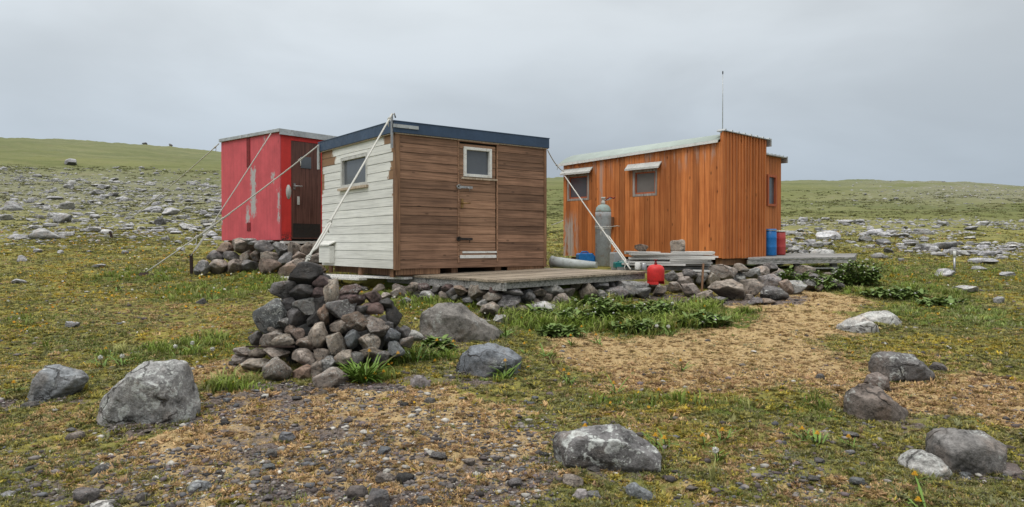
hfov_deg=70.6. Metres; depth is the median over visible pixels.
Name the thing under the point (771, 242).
barrel
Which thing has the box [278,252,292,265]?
wall stone
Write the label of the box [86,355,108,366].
dandelion
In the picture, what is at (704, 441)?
dandelion
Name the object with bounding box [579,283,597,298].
wall stone
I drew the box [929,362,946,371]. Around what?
boulder
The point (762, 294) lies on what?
wall stone
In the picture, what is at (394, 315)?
cairn stone
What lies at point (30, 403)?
pebble
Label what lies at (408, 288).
wall stone
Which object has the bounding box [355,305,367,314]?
cairn stone
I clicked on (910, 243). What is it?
field rock
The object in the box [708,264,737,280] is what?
wall stone
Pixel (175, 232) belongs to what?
field rock
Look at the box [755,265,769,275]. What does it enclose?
wall stone
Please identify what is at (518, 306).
wall stone
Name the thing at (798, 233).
field rock
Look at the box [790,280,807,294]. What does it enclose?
wall stone
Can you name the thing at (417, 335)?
cairn stone
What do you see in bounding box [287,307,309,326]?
cairn stone
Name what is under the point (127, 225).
field rock
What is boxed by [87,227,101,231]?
field rock
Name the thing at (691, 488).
pebble
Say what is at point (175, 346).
dandelion
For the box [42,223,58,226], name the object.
field rock
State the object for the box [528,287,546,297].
wall stone
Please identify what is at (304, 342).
cairn stone
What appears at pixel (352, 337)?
cairn stone
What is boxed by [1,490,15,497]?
boulder
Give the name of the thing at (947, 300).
leafy bush
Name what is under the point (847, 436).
dandelion
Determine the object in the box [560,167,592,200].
window
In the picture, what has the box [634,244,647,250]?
loose stone
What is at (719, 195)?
orange hut
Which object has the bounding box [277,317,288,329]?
cairn stone
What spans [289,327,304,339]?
cairn stone
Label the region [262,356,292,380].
cairn stone
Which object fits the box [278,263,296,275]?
wall stone
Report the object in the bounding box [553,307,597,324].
leafy bush
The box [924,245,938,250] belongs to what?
field rock
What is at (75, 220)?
field rock
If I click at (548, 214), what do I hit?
sedge
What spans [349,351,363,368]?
cairn stone
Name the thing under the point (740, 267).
wall stone
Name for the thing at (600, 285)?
wall stone
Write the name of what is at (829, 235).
field rock
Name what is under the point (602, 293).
wall stone
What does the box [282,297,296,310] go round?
cairn stone
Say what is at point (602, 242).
gas cylinder
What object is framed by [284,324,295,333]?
cairn stone
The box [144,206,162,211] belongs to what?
field rock
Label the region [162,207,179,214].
field rock
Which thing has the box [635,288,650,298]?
wall stone
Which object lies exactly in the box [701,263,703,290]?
timber offcut
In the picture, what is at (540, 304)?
wall stone
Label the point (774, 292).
wall stone
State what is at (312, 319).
cairn stone
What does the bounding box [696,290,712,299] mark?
wall stone
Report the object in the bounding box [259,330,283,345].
cairn stone
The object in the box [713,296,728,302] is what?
wall stone
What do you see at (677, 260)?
stacked plank
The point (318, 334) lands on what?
cairn stone
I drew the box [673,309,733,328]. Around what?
leafy bush
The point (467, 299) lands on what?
wall stone
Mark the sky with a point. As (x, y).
(887, 90)
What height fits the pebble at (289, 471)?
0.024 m
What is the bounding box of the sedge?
[0,164,1023,261]
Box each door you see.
[291,141,320,238]
[456,143,496,258]
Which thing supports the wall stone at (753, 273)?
on the ground at (40, 155)
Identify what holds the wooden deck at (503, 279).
on the wall stone at (555, 290)
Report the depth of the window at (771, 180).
14.42 m
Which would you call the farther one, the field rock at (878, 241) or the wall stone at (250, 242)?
the field rock at (878, 241)
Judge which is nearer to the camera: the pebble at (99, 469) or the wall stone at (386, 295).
the pebble at (99, 469)
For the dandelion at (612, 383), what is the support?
on the ground at (40, 155)
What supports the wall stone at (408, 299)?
on the ground at (40, 155)
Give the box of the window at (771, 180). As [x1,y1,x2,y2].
[766,174,776,206]
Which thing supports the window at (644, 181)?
in the orange hut at (719, 195)
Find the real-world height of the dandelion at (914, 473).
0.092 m
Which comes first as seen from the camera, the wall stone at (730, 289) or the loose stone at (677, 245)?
the wall stone at (730, 289)
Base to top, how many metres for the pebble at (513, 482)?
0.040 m
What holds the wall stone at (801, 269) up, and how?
on the ground at (40, 155)
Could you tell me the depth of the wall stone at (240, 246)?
14.17 m
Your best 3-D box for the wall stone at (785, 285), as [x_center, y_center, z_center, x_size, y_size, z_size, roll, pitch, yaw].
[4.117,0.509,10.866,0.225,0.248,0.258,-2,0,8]
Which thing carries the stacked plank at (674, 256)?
on the stacked plank at (692, 258)
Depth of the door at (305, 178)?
14.43 m
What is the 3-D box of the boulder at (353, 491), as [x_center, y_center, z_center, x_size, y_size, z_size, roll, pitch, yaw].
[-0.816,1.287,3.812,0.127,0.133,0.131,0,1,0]
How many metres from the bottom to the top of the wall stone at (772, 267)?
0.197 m
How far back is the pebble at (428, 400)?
5.47 m
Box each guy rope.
[112,143,218,232]
[146,145,317,271]
[190,133,270,255]
[305,113,392,261]
[564,175,630,269]
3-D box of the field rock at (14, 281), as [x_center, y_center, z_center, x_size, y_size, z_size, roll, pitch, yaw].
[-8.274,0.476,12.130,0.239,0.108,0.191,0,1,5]
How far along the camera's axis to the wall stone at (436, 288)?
10.24 m
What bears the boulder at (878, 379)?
on the ground at (40, 155)
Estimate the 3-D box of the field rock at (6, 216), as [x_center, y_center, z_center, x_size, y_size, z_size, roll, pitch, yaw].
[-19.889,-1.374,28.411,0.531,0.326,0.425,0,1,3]
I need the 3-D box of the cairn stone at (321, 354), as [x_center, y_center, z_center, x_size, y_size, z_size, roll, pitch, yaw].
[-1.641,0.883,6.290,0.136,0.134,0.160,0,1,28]
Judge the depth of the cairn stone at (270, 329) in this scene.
6.39 m
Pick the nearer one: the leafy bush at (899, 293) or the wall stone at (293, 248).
the leafy bush at (899, 293)
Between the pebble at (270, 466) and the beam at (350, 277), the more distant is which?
the beam at (350, 277)
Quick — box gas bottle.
[647,259,664,284]
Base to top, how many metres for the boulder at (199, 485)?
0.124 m
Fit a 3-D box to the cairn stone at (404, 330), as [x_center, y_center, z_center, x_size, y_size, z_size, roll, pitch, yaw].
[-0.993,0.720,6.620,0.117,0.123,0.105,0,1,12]
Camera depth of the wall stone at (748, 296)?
10.31 m
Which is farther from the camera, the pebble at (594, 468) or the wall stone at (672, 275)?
the wall stone at (672, 275)
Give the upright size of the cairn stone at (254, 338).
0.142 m
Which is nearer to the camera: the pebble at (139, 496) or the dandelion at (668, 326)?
the pebble at (139, 496)
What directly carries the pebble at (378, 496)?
on the ground at (40, 155)
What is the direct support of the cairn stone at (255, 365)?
on the ground at (40, 155)
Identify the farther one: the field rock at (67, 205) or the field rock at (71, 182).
the field rock at (71, 182)
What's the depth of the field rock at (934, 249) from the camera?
18.36 m
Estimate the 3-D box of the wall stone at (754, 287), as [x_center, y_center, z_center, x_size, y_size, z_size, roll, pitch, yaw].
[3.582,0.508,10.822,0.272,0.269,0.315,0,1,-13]
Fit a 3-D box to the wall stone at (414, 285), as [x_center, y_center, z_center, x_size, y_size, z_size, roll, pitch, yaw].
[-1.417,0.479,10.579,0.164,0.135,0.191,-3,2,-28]
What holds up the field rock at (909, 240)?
on the ground at (40, 155)
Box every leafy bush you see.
[413,334,457,351]
[519,304,556,315]
[537,323,585,337]
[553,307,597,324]
[570,293,612,307]
[589,299,642,320]
[608,318,663,333]
[635,300,677,317]
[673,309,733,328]
[775,265,799,280]
[792,270,842,290]
[830,259,885,284]
[858,285,928,298]
[914,296,968,306]
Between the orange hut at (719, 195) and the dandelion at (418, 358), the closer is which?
the dandelion at (418, 358)
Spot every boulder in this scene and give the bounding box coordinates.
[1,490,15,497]
[27,364,88,402]
[90,499,115,506]
[96,359,200,425]
[185,480,211,491]
[278,431,295,441]
[345,485,368,500]
[410,375,430,387]
[419,302,502,341]
[456,343,521,377]
[552,424,661,472]
[572,488,588,499]
[625,482,656,500]
[836,316,879,332]
[843,383,908,420]
[858,310,901,325]
[864,372,889,391]
[868,351,934,381]
[897,449,952,477]
[925,427,1007,474]
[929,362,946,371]
[1005,462,1023,476]
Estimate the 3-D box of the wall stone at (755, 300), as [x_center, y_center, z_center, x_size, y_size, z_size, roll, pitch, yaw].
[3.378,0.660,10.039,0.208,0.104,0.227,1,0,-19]
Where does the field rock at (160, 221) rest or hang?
on the ground at (40, 155)
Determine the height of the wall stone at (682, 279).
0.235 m
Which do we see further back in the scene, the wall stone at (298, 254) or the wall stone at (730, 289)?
the wall stone at (298, 254)
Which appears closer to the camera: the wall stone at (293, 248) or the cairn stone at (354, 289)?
the cairn stone at (354, 289)
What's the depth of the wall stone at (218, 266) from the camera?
13.60 m
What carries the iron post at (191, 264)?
on the ground at (40, 155)
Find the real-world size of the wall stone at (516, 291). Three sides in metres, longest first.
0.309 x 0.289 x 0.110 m
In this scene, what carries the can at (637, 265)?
on the wooden deck at (503, 279)
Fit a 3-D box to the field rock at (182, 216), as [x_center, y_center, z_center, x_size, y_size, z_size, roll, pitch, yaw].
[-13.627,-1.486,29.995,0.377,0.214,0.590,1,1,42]
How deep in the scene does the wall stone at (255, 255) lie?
13.89 m
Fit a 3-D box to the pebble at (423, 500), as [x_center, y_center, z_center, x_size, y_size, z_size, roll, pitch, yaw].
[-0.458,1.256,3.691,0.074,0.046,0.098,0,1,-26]
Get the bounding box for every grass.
[4,254,1023,481]
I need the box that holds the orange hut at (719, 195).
[558,129,787,264]
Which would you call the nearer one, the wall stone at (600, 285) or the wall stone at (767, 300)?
the wall stone at (767, 300)
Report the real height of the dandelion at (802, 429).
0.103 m
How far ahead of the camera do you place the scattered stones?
32.43 m
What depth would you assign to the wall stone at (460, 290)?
9.85 m
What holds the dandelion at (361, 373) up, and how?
on the ground at (40, 155)
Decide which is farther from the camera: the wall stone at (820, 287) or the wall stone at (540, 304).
the wall stone at (820, 287)
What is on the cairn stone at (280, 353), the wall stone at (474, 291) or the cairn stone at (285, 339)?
the cairn stone at (285, 339)
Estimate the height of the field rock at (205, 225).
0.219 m
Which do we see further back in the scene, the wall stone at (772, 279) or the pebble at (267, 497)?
the wall stone at (772, 279)
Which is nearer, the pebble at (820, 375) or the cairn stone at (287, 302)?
the pebble at (820, 375)
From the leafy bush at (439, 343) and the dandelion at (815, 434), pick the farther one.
the leafy bush at (439, 343)
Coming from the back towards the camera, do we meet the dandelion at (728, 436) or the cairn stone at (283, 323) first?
the cairn stone at (283, 323)
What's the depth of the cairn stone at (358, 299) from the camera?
6.49 m
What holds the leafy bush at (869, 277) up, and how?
on the ground at (40, 155)
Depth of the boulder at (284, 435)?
4.60 m
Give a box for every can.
[576,251,594,261]
[635,262,640,269]
[641,263,646,270]
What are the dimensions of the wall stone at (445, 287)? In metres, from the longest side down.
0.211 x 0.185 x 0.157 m
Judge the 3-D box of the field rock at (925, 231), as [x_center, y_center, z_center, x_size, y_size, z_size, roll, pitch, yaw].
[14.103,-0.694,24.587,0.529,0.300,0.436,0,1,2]
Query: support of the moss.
on the ground at (40, 155)
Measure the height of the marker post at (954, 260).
0.520 m
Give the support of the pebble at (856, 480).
on the ground at (40, 155)
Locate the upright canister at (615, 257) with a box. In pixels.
[610,250,621,266]
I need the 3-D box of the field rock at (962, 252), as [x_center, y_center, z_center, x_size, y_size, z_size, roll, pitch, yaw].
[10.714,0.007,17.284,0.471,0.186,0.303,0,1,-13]
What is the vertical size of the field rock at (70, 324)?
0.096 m
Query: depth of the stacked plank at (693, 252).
11.73 m
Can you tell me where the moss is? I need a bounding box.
[0,226,1023,506]
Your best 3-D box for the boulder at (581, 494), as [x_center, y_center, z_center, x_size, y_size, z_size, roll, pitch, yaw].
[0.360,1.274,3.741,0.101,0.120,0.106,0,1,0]
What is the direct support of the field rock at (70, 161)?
on the ground at (40, 155)
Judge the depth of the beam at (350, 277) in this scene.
11.57 m
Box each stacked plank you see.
[621,259,647,260]
[622,263,709,265]
[624,251,660,252]
[628,257,714,259]
[628,261,712,263]
[628,263,685,265]
[629,253,712,254]
[631,255,717,257]
[632,255,714,256]
[648,259,710,261]
[668,259,707,261]
[671,251,714,252]
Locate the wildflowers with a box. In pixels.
[0,238,1022,432]
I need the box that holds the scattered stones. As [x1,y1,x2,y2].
[0,163,1023,262]
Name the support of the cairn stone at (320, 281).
on the cairn stone at (317, 292)
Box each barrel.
[766,229,776,255]
[777,230,785,254]
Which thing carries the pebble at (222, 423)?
on the ground at (40, 155)
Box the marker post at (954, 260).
[953,251,955,271]
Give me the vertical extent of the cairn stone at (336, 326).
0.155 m
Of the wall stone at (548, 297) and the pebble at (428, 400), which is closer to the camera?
the pebble at (428, 400)
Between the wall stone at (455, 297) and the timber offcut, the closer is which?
the wall stone at (455, 297)
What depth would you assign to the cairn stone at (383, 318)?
6.87 m
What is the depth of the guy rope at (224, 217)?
13.08 m
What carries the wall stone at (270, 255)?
on the wall stone at (268, 266)
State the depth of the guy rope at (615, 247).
12.06 m
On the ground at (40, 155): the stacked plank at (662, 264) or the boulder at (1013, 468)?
the boulder at (1013, 468)
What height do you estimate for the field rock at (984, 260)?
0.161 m
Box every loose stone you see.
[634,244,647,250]
[670,239,684,251]
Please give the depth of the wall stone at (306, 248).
13.67 m
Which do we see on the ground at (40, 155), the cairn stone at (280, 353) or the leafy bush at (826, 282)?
the leafy bush at (826, 282)
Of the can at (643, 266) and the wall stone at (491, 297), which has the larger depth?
the can at (643, 266)
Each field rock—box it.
[0,214,13,219]
[2,201,23,210]
[8,234,27,238]
[11,279,26,283]
[16,255,27,261]
[26,218,36,220]
[28,225,42,228]
[28,228,59,239]
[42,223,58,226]
[52,196,62,199]
[52,212,71,222]
[58,202,74,209]
[62,232,74,236]
[63,184,73,188]
[64,158,76,164]
[65,321,79,327]
[66,226,76,228]
[67,180,75,183]
[71,219,81,221]
[72,212,82,214]
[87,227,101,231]
[89,214,99,218]
[91,189,105,194]
[92,264,105,267]
[97,185,110,187]
[100,229,112,233]
[107,192,118,196]
[120,223,134,226]
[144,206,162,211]
[151,209,160,212]
[154,217,165,224]
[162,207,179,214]
[169,231,182,233]
[176,215,189,218]
[178,223,195,229]
[196,298,206,304]
[199,210,207,214]
[203,223,215,227]
[203,234,215,237]
[214,209,221,213]
[786,231,797,234]
[787,247,799,252]
[794,232,802,235]
[798,217,807,220]
[810,241,823,246]
[810,249,833,252]
[816,231,840,239]
[838,220,852,223]
[853,219,864,222]
[858,235,872,241]
[866,229,884,235]
[871,253,885,258]
[875,238,889,244]
[877,232,889,235]
[883,248,893,252]
[893,234,909,236]
[897,246,906,249]
[902,239,918,243]
[905,242,916,245]
[913,247,924,250]
[915,243,933,247]
[917,229,934,234]
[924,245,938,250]
[928,248,940,251]
[930,252,946,255]
[934,241,957,248]
[935,268,955,276]
[936,221,948,225]
[950,250,970,255]
[952,285,978,291]
[963,226,978,229]
[967,258,998,263]
[971,266,986,269]
[976,221,990,225]
[976,245,989,248]
[978,251,995,255]
[993,296,1004,303]
[999,272,1015,276]
[1008,245,1019,247]
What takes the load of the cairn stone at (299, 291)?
on the cairn stone at (304, 306)
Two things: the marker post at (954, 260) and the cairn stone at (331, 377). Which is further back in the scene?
the marker post at (954, 260)
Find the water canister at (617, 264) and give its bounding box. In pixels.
[613,261,630,267]
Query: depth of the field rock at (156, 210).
32.42 m
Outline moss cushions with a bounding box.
[0,269,1023,506]
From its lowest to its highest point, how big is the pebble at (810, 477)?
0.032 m
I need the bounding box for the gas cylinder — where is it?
[595,197,619,266]
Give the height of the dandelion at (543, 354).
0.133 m
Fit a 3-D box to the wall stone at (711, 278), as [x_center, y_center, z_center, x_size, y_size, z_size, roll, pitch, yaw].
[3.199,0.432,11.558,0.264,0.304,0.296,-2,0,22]
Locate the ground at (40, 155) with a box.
[0,137,1023,506]
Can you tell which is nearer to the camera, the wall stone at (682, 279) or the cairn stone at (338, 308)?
the cairn stone at (338, 308)
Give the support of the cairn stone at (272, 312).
on the cairn stone at (266, 339)
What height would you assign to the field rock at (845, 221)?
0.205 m
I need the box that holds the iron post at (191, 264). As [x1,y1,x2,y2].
[189,254,192,273]
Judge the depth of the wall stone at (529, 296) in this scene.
9.56 m
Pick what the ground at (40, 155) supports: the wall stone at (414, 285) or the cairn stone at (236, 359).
the cairn stone at (236, 359)
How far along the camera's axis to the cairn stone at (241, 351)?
6.45 m
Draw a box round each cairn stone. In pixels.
[231,354,250,364]
[233,347,250,356]
[238,358,269,371]
[248,330,262,345]
[248,348,265,358]
[252,298,286,333]
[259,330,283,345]
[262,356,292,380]
[263,348,290,358]
[267,327,283,331]
[269,333,294,345]
[270,280,297,298]
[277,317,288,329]
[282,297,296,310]
[282,331,299,363]
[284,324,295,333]
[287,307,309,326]
[288,262,323,284]
[289,284,313,299]
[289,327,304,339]
[292,297,314,314]
[292,348,315,364]
[292,364,311,378]
[295,336,314,350]
[297,317,353,352]
[307,310,319,326]
[308,322,328,348]
[310,287,323,297]
[310,361,322,375]
[312,275,328,287]
[312,367,348,388]
[313,348,330,360]
[314,296,334,322]
[317,304,328,325]
[320,355,337,371]
[323,278,338,302]
[325,299,356,318]
[325,332,346,355]
[329,319,347,333]
[334,349,352,366]
[338,293,353,299]
[339,284,360,295]
[341,311,368,331]
[344,329,360,348]
[347,294,366,305]
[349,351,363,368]
[353,330,384,363]
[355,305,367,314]
[358,314,402,350]
[358,333,380,348]
[360,347,381,358]
[362,302,383,314]
[364,290,381,302]
[365,315,389,337]
[371,350,389,363]
[379,298,393,310]
[383,328,400,341]
[385,306,401,327]
[385,321,393,328]
[387,340,404,357]
[398,325,410,337]
[399,336,413,347]
[408,330,423,340]
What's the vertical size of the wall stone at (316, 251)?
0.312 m
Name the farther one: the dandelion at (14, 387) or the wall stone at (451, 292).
the wall stone at (451, 292)
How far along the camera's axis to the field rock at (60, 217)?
28.00 m
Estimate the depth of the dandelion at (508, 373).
6.15 m
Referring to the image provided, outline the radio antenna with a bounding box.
[722,71,722,128]
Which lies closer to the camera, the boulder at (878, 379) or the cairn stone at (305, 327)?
the boulder at (878, 379)
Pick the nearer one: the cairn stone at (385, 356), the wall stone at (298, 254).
the cairn stone at (385, 356)
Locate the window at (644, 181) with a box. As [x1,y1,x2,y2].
[624,161,661,196]
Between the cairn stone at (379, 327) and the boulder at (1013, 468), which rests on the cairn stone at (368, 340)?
the cairn stone at (379, 327)
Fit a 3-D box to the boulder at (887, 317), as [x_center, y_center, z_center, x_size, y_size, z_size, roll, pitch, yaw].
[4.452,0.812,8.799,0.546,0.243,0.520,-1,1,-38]
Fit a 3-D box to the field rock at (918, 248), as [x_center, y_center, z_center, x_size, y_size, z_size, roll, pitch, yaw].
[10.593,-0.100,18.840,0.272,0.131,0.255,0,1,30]
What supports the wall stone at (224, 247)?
on the wall stone at (212, 255)
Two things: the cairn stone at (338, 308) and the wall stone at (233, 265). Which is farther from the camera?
the wall stone at (233, 265)
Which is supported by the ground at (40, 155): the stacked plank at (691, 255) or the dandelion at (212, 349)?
the dandelion at (212, 349)
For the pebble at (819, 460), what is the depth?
4.22 m
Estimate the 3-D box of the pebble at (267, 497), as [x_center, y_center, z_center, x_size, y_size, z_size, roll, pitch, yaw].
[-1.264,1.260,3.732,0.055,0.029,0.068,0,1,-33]
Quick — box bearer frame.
[611,266,708,270]
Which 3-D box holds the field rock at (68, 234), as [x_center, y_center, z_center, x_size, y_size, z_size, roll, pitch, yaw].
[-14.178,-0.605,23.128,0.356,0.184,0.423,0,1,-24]
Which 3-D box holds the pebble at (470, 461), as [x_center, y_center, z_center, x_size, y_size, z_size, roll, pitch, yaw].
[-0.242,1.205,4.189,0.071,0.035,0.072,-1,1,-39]
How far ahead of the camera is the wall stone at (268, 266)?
13.28 m
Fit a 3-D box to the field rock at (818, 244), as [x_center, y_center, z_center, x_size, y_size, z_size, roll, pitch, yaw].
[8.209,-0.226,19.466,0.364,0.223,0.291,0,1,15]
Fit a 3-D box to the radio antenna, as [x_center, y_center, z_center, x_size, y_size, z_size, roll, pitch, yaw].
[3.893,-2.671,13.371,0.022,1.400,0.021,0,1,0]
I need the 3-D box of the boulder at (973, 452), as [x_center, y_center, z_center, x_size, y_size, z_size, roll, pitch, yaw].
[2.703,1.199,4.303,0.436,0.331,0.412,0,1,0]
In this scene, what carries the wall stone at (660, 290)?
on the ground at (40, 155)
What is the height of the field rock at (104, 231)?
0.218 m
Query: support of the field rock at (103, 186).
on the ground at (40, 155)
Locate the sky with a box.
[0,0,1023,185]
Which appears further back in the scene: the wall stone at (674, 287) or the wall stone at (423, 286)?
the wall stone at (674, 287)
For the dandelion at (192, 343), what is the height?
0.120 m
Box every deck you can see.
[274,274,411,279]
[387,268,646,290]
[747,253,857,272]
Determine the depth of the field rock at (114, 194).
43.19 m
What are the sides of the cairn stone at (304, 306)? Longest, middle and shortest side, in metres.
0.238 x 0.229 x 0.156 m
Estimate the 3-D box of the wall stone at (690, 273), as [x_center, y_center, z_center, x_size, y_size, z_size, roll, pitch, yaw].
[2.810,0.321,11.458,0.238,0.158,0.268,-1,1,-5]
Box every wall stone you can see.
[193,260,210,274]
[206,250,224,261]
[209,259,226,273]
[216,242,233,254]
[222,251,238,260]
[226,259,242,272]
[232,238,255,253]
[239,250,251,260]
[240,238,256,240]
[241,260,259,271]
[246,241,254,244]
[250,250,259,261]
[254,240,273,252]
[258,258,282,273]
[260,251,280,260]
[272,242,287,255]
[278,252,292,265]
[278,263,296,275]
[285,258,305,264]
[287,242,301,254]
[292,251,308,261]
[299,242,311,254]
[309,253,321,263]
[311,242,318,254]
[373,284,384,291]
[381,292,391,298]
[390,287,406,298]
[392,283,405,289]
[399,297,410,303]
[405,285,421,294]
[410,282,418,290]
[418,283,429,290]
[419,291,434,298]
[432,284,440,292]
[438,291,448,299]
[441,284,452,291]
[446,287,466,300]
[450,294,460,300]
[454,285,468,295]
[462,297,474,302]
[468,285,487,299]
[477,299,487,306]
[479,301,499,316]
[485,292,501,301]
[489,287,499,292]
[493,314,505,322]
[497,294,520,309]
[502,288,523,295]
[502,304,516,312]
[516,305,527,310]
[521,289,535,304]
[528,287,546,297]
[531,301,554,312]
[541,293,553,302]
[542,284,563,295]
[550,293,571,304]
[563,288,574,296]
[569,283,581,289]
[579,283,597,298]
[590,282,608,289]
[596,289,607,299]
[604,286,628,298]
[608,281,616,287]
[615,280,649,297]
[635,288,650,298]
[644,281,659,290]
[652,285,667,295]
[664,270,678,281]
[667,281,682,292]
[675,272,693,285]
[681,283,700,296]
[682,269,697,277]
[694,272,707,283]
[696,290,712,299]
[705,271,720,286]
[707,279,744,299]
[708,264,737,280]
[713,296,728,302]
[733,263,748,272]
[734,273,745,282]
[740,278,763,295]
[742,267,760,278]
[743,294,752,299]
[747,297,762,304]
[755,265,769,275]
[758,273,781,286]
[760,290,770,298]
[761,298,775,303]
[762,285,788,299]
[763,263,777,272]
[778,279,793,294]
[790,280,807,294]
[794,265,815,274]
[802,278,817,289]
[808,273,819,278]
[814,284,823,291]
[819,277,844,288]
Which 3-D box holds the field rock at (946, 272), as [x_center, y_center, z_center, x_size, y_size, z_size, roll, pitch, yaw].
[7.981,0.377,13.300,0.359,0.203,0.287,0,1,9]
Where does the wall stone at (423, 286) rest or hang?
on the wall stone
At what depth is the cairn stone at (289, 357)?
6.52 m
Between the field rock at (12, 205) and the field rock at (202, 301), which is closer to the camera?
the field rock at (202, 301)
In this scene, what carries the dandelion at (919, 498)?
on the ground at (40, 155)
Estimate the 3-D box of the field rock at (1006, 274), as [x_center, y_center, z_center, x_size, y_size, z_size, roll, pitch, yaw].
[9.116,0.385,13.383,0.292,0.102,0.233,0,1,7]
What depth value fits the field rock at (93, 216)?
29.39 m
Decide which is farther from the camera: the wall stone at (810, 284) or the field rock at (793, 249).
the field rock at (793, 249)
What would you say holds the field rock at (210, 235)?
on the ground at (40, 155)
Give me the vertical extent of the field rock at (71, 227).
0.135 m
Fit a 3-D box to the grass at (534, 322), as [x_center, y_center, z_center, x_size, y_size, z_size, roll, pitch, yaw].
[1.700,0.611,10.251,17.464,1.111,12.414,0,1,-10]
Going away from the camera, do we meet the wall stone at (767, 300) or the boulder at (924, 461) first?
the boulder at (924, 461)
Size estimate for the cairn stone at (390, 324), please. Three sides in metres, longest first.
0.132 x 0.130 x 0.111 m
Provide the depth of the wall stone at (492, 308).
8.95 m
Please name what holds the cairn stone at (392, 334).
on the cairn stone at (394, 347)
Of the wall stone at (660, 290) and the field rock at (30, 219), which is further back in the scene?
the field rock at (30, 219)
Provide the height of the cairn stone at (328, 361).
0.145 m
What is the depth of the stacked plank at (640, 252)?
11.82 m
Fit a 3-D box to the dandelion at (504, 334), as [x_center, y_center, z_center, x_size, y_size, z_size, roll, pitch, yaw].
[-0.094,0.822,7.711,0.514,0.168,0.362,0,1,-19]
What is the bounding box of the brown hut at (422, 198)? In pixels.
[317,112,549,276]
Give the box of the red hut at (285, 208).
[219,128,337,245]
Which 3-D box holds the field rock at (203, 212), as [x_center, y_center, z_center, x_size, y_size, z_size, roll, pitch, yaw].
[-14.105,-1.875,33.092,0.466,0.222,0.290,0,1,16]
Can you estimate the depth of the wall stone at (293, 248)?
13.60 m
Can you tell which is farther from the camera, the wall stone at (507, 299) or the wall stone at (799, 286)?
the wall stone at (799, 286)
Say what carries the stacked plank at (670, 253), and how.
on the stacked plank at (674, 256)
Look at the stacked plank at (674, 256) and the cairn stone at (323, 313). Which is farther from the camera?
the stacked plank at (674, 256)
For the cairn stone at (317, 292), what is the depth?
6.50 m
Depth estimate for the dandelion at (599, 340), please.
7.52 m
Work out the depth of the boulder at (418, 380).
5.86 m
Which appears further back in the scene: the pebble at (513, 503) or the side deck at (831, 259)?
the side deck at (831, 259)
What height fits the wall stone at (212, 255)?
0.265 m
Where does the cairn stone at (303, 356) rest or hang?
on the ground at (40, 155)
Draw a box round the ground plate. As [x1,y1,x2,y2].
[137,270,153,275]
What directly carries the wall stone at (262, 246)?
on the wall stone at (270, 255)
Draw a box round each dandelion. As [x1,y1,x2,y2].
[1,380,28,392]
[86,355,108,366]
[103,354,131,365]
[167,344,186,355]
[184,341,204,350]
[208,347,222,358]
[337,350,399,383]
[338,363,369,380]
[404,338,453,361]
[490,359,522,378]
[495,326,529,336]
[533,343,557,357]
[560,334,576,345]
[562,372,576,384]
[585,333,601,344]
[600,376,628,392]
[641,431,672,450]
[648,428,678,448]
[662,325,679,335]
[664,359,695,371]
[692,432,712,446]
[704,445,732,460]
[713,427,743,441]
[789,426,816,439]
[795,424,828,445]
[838,434,861,447]
[908,476,925,506]
[912,471,928,486]
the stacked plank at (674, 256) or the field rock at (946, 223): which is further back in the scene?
the field rock at (946, 223)
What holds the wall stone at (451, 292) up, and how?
on the wall stone
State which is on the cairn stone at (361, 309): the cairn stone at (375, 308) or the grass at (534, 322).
the cairn stone at (375, 308)
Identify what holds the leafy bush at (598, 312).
on the ground at (40, 155)
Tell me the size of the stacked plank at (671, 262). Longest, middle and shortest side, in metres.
1.364 x 0.119 x 0.032 m
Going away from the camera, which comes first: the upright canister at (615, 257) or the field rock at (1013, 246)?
the upright canister at (615, 257)
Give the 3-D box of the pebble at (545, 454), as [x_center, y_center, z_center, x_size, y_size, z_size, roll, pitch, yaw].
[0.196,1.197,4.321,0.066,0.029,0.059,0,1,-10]
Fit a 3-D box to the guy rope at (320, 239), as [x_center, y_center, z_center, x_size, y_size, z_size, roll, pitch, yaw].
[-1.847,-0.955,8.713,0.066,2.168,3.858,0,1,3]
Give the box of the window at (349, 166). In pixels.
[337,153,368,190]
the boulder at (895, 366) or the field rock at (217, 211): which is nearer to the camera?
the boulder at (895, 366)
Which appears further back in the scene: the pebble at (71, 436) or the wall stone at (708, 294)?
the wall stone at (708, 294)
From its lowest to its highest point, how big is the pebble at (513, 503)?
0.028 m
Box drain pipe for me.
[549,256,597,268]
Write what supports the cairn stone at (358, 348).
on the ground at (40, 155)
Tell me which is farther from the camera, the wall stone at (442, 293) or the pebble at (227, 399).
the wall stone at (442, 293)
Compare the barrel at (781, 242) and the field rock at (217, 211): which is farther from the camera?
the field rock at (217, 211)
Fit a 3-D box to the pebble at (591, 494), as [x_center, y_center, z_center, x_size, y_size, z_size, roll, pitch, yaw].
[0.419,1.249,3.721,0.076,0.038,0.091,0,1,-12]
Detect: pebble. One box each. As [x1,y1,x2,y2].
[20,401,38,407]
[25,465,37,471]
[64,431,85,440]
[66,427,76,431]
[72,487,99,503]
[89,463,113,475]
[135,493,148,501]
[220,421,229,425]
[223,398,231,401]
[262,463,275,469]
[262,494,272,500]
[265,448,276,457]
[281,496,292,500]
[287,468,296,473]
[292,396,301,399]
[319,390,327,394]
[328,393,337,397]
[366,488,389,506]
[375,473,394,482]
[377,446,390,454]
[395,472,413,483]
[400,402,408,406]
[417,495,431,504]
[424,397,434,402]
[429,451,447,459]
[463,458,474,465]
[507,477,521,486]
[509,501,517,506]
[539,452,549,456]
[563,474,583,487]
[588,466,600,471]
[588,490,600,497]
[686,485,697,490]
[807,474,820,481]
[814,457,824,463]
[815,373,824,379]
[843,431,859,437]
[845,450,855,454]
[849,476,864,485]
[959,472,969,476]

